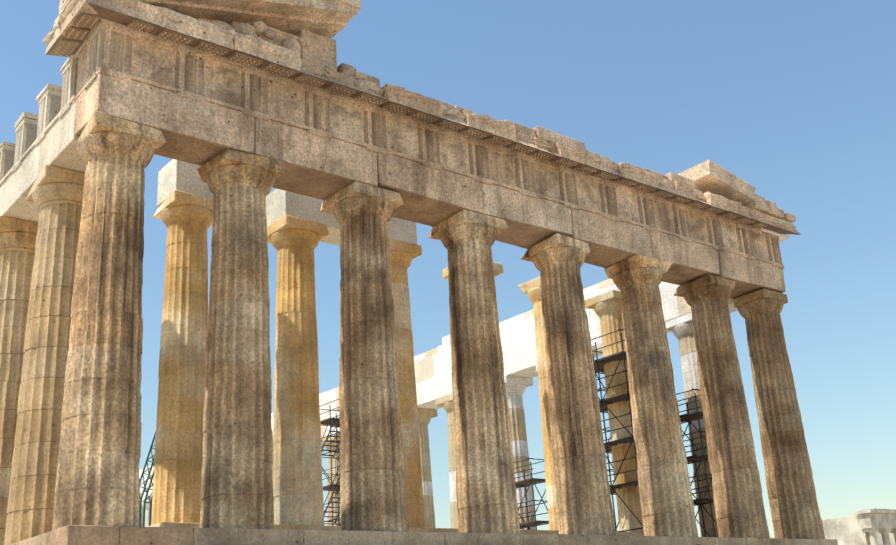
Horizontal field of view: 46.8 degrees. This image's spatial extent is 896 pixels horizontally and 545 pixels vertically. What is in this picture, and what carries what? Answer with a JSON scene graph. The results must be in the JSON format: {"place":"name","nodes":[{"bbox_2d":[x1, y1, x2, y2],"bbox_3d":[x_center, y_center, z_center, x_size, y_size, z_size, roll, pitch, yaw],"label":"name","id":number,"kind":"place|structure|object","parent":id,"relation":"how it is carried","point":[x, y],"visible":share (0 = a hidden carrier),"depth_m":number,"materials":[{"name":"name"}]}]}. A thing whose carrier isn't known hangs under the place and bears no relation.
{"place":"outdoors","nodes":[
{"label":"outdoors","id":0,"kind":"place"},
{"bbox_2d":[0,0,895,536],"label":"sky","id":1,"kind":"structure","parent":0,"point":[795,99],"materials":[{"name":"blue"}]},
{"bbox_3d":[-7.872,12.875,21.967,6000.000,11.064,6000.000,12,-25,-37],"label":"ground","id":2,"kind":"structure","parent":0,"visible":0},
{"bbox_2d":[11,525,837,544],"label":"temple base","id":3,"kind":"object","parent":2,"relation":"on","point":[90,535],"visible":1,"depth_m":27.14,"materials":[{"name":"beige stone"}]},
{"bbox_2d":[0,215,38,544],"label":"column","id":4,"kind":"structure","parent":3,"relation":"on","point":[17,244],"depth_m":31.89,"materials":[{"name":"beige stone"}]},
{"bbox_2d":[4,164,84,544],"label":"column","id":5,"kind":"structure","parent":3,"relation":"on","point":[55,195],"depth_m":28.04,"materials":[{"name":"beige stone"}]},
{"bbox_2d":[52,111,165,529],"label":"column","id":6,"kind":"structure","parent":3,"relation":"on","point":[97,481],"depth_m":25.31,"materials":[{"name":"beige stone"}]},
{"bbox_2d":[141,507,142,526],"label":"column","id":7,"kind":"structure","parent":3,"relation":"on","point":[142,517],"depth_m":93.33,"materials":[{"name":"grey stone"}]},
{"bbox_2d":[142,497,151,526],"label":"column","id":8,"kind":"structure","parent":3,"relation":"on","point":[147,507],"depth_m":90.34,"materials":[{"name":"white stone"}]},
{"bbox_2d":[195,149,286,528],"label":"column","id":9,"kind":"structure","parent":3,"relation":"on","point":[237,481],"depth_m":27.56,"materials":[{"name":"beige stone"}]},
{"bbox_2d":[75,0,800,298],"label":"entablature","id":10,"kind":"structure","parent":9,"relation":"on","point":[196,92],"depth_m":33.04,"materials":[{"name":"beige stone"}]},
{"bbox_2d":[59,0,102,41],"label":"cornice block","id":11,"kind":"structure","parent":10,"relation":"attached to","point":[81,19],"depth_m":27.57,"materials":[{"name":"beige stone"}]},
{"bbox_2d":[59,0,379,85],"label":"pediment","id":12,"kind":"structure","parent":10,"relation":"on","point":[309,30],"depth_m":31.62,"materials":[{"name":"beige stone"}]},
{"bbox_2d":[678,160,755,205],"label":"cornice block","id":13,"kind":"structure","parent":10,"relation":"on","point":[710,176],"depth_m":43.61,"materials":[{"name":"beige stone"}]},
{"bbox_2d":[744,194,795,222],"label":"cornice block","id":14,"kind":"structure","parent":10,"relation":"on","point":[763,205],"depth_m":45.02,"materials":[{"name":"beige stone"}]},
{"bbox_2d":[321,434,339,525],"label":"column","id":15,"kind":"structure","parent":3,"relation":"on","point":[334,464],"depth_m":68.22,"materials":[{"name":"beige stone"}]},
{"bbox_2d":[139,228,788,498],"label":"entablature","id":16,"kind":"structure","parent":15,"relation":"on","point":[433,372],"depth_m":56.30,"materials":[{"name":"white stone"}]},
{"bbox_2d":[320,181,406,531],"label":"column","id":17,"kind":"structure","parent":3,"relation":"on","point":[372,489],"depth_m":30.15,"materials":[{"name":"beige stone"}]},
{"bbox_2d":[147,522,643,535],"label":"floor platform","id":18,"kind":"structure","parent":3,"relation":"on","point":[196,525],"depth_m":32.58,"materials":[{"name":"beige stone"}]},
{"bbox_2d":[139,431,155,526],"bbox_3d":[-10.645,7.042,38.544,1.987,6.582,0.515,-8,-20,13],"label":"crane boom","id":19,"kind":"object","parent":18,"relation":"on","point":[145,484],"visible":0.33,"depth_m":38.32,"materials":[{"name":"green metal"}]},
{"bbox_2d":[151,190,212,524],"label":"column","id":20,"kind":"structure","parent":18,"relation":"on","point":[186,218],"depth_m":31.79,"materials":[{"name":"beige stone"}]},
{"bbox_2d":[267,215,328,525],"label":"column","id":21,"kind":"structure","parent":18,"relation":"on","point":[297,476],"depth_m":34.21,"materials":[{"name":"beige stone"}]},
{"bbox_2d":[157,159,416,245],"bbox_3d":[-5.430,-2.189,36.864,9.739,1.304,1.456,12,-25,-37],"label":"architrave","id":22,"kind":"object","parent":21,"relation":"on","point":[177,175],"depth_m":36.14,"materials":[{"name":"beige stone"}]},
{"bbox_2d":[319,399,339,525],"bbox_3d":[-5.605,13.408,62.057,3.500,11.173,3.900,12,-25,-37],"label":"scaffold","id":23,"kind":"object","parent":18,"relation":"on","point":[332,422],"visible":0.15,"depth_m":62.53,"materials":[{"name":"metal"}]},
{"bbox_2d":[389,238,424,527],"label":"column","id":24,"kind":"structure","parent":18,"relation":"on","point":[403,254],"depth_m":36.88,"materials":[{"name":"beige stone"}]},
{"bbox_2d":[442,262,503,278],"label":"column","id":25,"kind":"structure","parent":18,"relation":"on","point":[498,268],"depth_m":41.32,"materials":[{"name":"beige stone"}]},
{"bbox_2d":[513,458,548,529],"bbox_3d":[3.495,12.073,50.954,1.500,5.173,3.900,12,-25,-37],"label":"scaffold","id":26,"kind":"object","parent":18,"relation":"on","point":[532,481],"visible":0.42,"depth_m":50.49,"materials":[{"name":"metal"}]},
{"bbox_2d":[518,277,558,529],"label":"column","id":27,"kind":"structure","parent":18,"relation":"on","point":[531,289],"depth_m":42.08,"materials":[{"name":"beige stone"}]},
{"bbox_2d":[585,289,643,531],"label":"column","id":28,"kind":"structure","parent":18,"relation":"on","point":[606,306],"depth_m":44.24,"materials":[{"name":"beige stone"}]},
{"bbox_2d":[591,328,642,531],"bbox_3d":[7.722,7.017,44.372,3.100,8.373,3.300,12,-25,-37],"label":"scaffold","id":29,"kind":"object","parent":18,"relation":"on","point":[604,402],"visible":0.25,"depth_m":43.55,"materials":[{"name":"metal"}]},
{"bbox_2d":[418,408,437,527],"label":"column","id":30,"kind":"structure","parent":3,"relation":"on","point":[425,415],"depth_m":61.85,"materials":[{"name":"beige stone"}]},
{"bbox_2d":[435,393,457,528],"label":"column","id":31,"kind":"structure","parent":3,"relation":"on","point":[446,402],"depth_m":58.78,"materials":[{"name":"beige stone"}]},
{"bbox_2d":[429,209,519,533],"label":"column","id":32,"kind":"structure","parent":3,"relation":"on","point":[486,492],"depth_m":32.74,"materials":[{"name":"beige stone"}]},
{"bbox_2d":[504,375,535,529],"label":"column","id":33,"kind":"structure","parent":3,"relation":"on","point":[516,386],"depth_m":55.52,"materials":[{"name":"white stone"}]},
{"bbox_2d":[521,233,615,534],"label":"column","id":34,"kind":"structure","parent":3,"relation":"on","point":[583,497],"depth_m":35.33,"materials":[{"name":"beige stone"}]},
{"bbox_2d":[595,342,601,352],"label":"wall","id":35,"kind":"structure","parent":3,"relation":"on","point":[598,345],"depth_m":50.84,"materials":[{"name":"white stone"}]},
{"bbox_2d":[604,254,697,536],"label":"column","id":36,"kind":"structure","parent":3,"relation":"on","point":[666,500],"depth_m":37.95,"materials":[{"name":"beige stone"}]},
{"bbox_2d":[665,313,717,536],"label":"column","id":37,"kind":"structure","parent":3,"relation":"on","point":[681,328],"depth_m":46.20,"materials":[{"name":"white stone"}]},
{"bbox_2d":[676,388,718,536],"bbox_3d":[10.296,8.576,44.424,1.500,6.573,3.100,12,-25,-37],"label":"scaffold","id":38,"kind":"object","parent":3,"relation":"on","point":[688,417],"visible":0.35,"depth_m":44.07,"materials":[{"name":"metal"}]},
{"bbox_2d":[674,274,769,537],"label":"column","id":39,"kind":"structure","parent":3,"relation":"on","point":[738,499],"depth_m":40.53,"materials":[{"name":"beige stone"}]},
{"bbox_2d":[733,288,824,538],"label":"column","id":40,"kind":"structure","parent":3,"relation":"on","point":[793,503],"depth_m":42.74,"materials":[{"name":"beige stone"}]},
{"bbox_2d":[770,508,895,544],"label":"ruined building","id":41,"kind":"structure","parent":2,"relation":"on","point":[874,526],"depth_m":91.56,"materials":[{"name":"beige stone"}]},
{"bbox_3d":[-16.225,4.833,35.024,2.004,10.433,1.999,12,-25,-37],"label":"column","id":42,"kind":"object","parent":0,"visible":0},
{"bbox_2d":[0,14,124,221],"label":"entablature","id":43,"kind":"structure","parent":42,"relation":"on","point":[46,135],"depth_m":30.08,"materials":[{"name":"beige stone"}]}
]}

